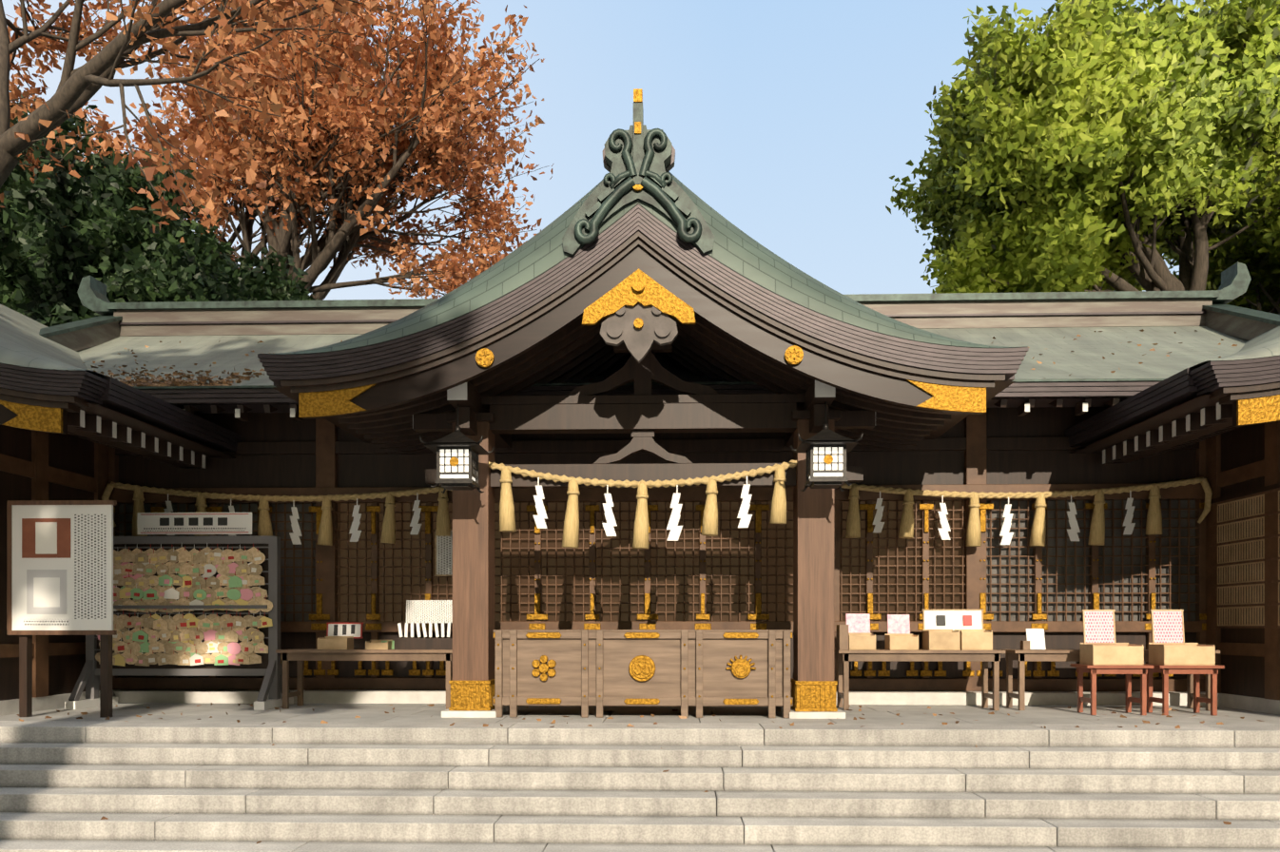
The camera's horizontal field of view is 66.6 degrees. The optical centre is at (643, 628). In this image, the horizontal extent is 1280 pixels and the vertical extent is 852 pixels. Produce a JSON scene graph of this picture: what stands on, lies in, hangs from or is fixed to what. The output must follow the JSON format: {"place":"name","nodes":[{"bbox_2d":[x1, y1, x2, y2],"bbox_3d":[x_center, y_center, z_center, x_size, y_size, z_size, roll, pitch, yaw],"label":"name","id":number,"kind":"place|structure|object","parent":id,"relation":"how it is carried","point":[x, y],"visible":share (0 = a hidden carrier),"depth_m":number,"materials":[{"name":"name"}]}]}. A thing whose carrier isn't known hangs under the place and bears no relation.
{"place":"outdoors","nodes":[
{"label":"outdoors","id":0,"kind":"place"},
{"bbox_2d":[0,0,397,242],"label":"tree","id":1,"kind":"object","parent":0,"point":[196,149],"depth_m":16.27,"materials":[{"name":"orange plant"}]},
{"bbox_2d":[75,0,553,300],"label":"tree","id":2,"kind":"object","parent":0,"point":[318,135],"depth_m":26.01,"materials":[{"name":"orange plant"}]},
{"bbox_2d":[1,0,1241,300],"label":"sky","id":3,"kind":"structure","parent":0,"point":[792,121],"materials":[{"name":"blue"}]},
{"bbox_2d":[293,703,1176,706],"bbox_3d":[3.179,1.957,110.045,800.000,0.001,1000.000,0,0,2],"label":"stone plinth","id":4,"kind":"structure","parent":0,"point":[421,704],"depth_m":25.11,"materials":[{"name":"grey stone"}]},
{"bbox_2d":[0,85,112,216],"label":"tree","id":5,"kind":"object","parent":4,"relation":"on","point":[67,126],"depth_m":22.24,"materials":[{"name":"plant"}]},
{"bbox_2d":[0,138,243,327],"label":"tree","id":6,"kind":"object","parent":4,"relation":"on","point":[63,232],"depth_m":19.26,"materials":[{"name":"green plant"}]},
{"bbox_2d":[174,230,318,704],"bbox_3d":[-9.732,-3.538,23.245,8.440,10.989,5.732,0,0,2],"label":"tree","id":7,"kind":"object","parent":4,"relation":"on","point":[270,283],"depth_m":22.82,"materials":[{"name":"green plant"}]},
{"bbox_2d":[0,703,1279,851],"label":"stonework","id":8,"kind":"object","parent":4,"relation":"on","point":[402,778],"visible":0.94,"depth_m":8.15,"materials":[{"name":"stone"}]},
{"bbox_2d":[6,500,116,717],"bbox_3d":[-5.899,-0.193,9.918,1.100,2.200,0.132,0,0,2],"label":"notice board","id":9,"kind":"object","parent":8,"relation":"on","point":[59,567],"visible":0.98,"depth_m":9.86,"materials":[{"name":"white"}]},
{"bbox_2d":[0,304,241,716],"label":"wing","id":10,"kind":"structure","parent":8,"relation":"on","point":[61,432],"depth_m":10.47,"materials":[{"name":"brown wood"}]},
{"bbox_2d":[64,512,293,710],"bbox_3d":[-5.326,-0.213,11.266,2.260,2.240,0.840,0,0,2],"label":"ema rack","id":11,"kind":"object","parent":8,"relation":"on","point":[196,606],"visible":0.85,"depth_m":11.20,"materials":[{"name":"grey paint"}]},
{"bbox_2d":[275,529,452,709],"bbox_3d":[-3.106,-0.147,11.390,2.030,2.108,0.950,0,0,2],"label":"table","id":12,"kind":"object","parent":8,"relation":"on","point":[336,643],"visible":0.88,"depth_m":11.08,"materials":[{"name":"brown wood"}]},
{"bbox_2d":[492,629,793,717],"bbox_3d":[-0.004,0.461,10.289,3.040,0.892,0.915,0,0,2],"label":"offering box","id":13,"kind":"object","parent":8,"relation":"on","point":[599,669],"visible":0.98,"depth_m":9.89,"materials":[{"name":"brown wood"}]},
{"bbox_2d":[17,329,1270,843],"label":"fallen leaves","id":14,"kind":"object","parent":8,"relation":"on","point":[139,380],"visible":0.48,"depth_m":11.34,"materials":[{"name":"brown plant"}]},
{"bbox_2d":[412,342,875,718],"bbox_3d":[0.001,-1.173,10.471,4.772,4.160,2.750,0,0,2],"label":"porch frame","id":15,"kind":"object","parent":8,"relation":"on","point":[642,415],"visible":0.9,"depth_m":9.97,"materials":[{"name":"brown wood"}]},
{"bbox_2d":[257,88,1028,452],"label":"porch roof","id":16,"kind":"structure","parent":15,"relation":"on","point":[638,250],"depth_m":8.93,"materials":[{"name":"green metal"}]},
{"bbox_2d":[418,401,863,493],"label":"hanging lanterns","id":17,"kind":"object","parent":16,"relation":"hanging from","point":[825,450],"visible":1,"depth_m":9.36,"materials":[{"name":"metal"}]},
{"bbox_2d":[98,407,1219,706],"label":"hall wall","id":18,"kind":"structure","parent":8,"relation":"on","point":[730,576],"depth_m":11.82,"materials":[{"name":"brown wood"}]},
{"bbox_2d":[0,261,1279,421],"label":"roof","id":19,"kind":"structure","parent":18,"relation":"on","point":[1044,323],"depth_m":14.28,"materials":[{"name":"green metal"}]},
{"bbox_2d":[101,459,1212,548],"bbox_3d":[0.013,-1.304,10.831,13.319,0.978,1.914,0,0,2],"label":"shimenawa rope","id":20,"kind":"object","parent":18,"relation":"attached to","point":[709,526],"visible":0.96,"depth_m":11.49,"materials":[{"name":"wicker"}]},
{"bbox_2d":[833,609,1224,715],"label":"tables with boxes","id":21,"kind":"object","parent":8,"relation":"on","point":[956,635],"visible":1,"depth_m":10.73,"materials":[{"name":"brown wood"}]},
{"bbox_2d":[1065,326,1279,715],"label":"wing","id":22,"kind":"structure","parent":8,"relation":"on","point":[1227,408],"depth_m":10.38,"materials":[{"name":"brown wood"}]},
{"bbox_2d":[1208,483,1279,628],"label":"name plates","id":23,"kind":"object","parent":22,"relation":"attached to","point":[1241,560],"visible":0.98,"depth_m":10.84,"materials":[{"name":"brown wood"}]},
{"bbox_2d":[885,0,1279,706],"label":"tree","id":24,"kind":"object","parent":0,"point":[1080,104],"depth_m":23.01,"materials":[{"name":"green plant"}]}
]}

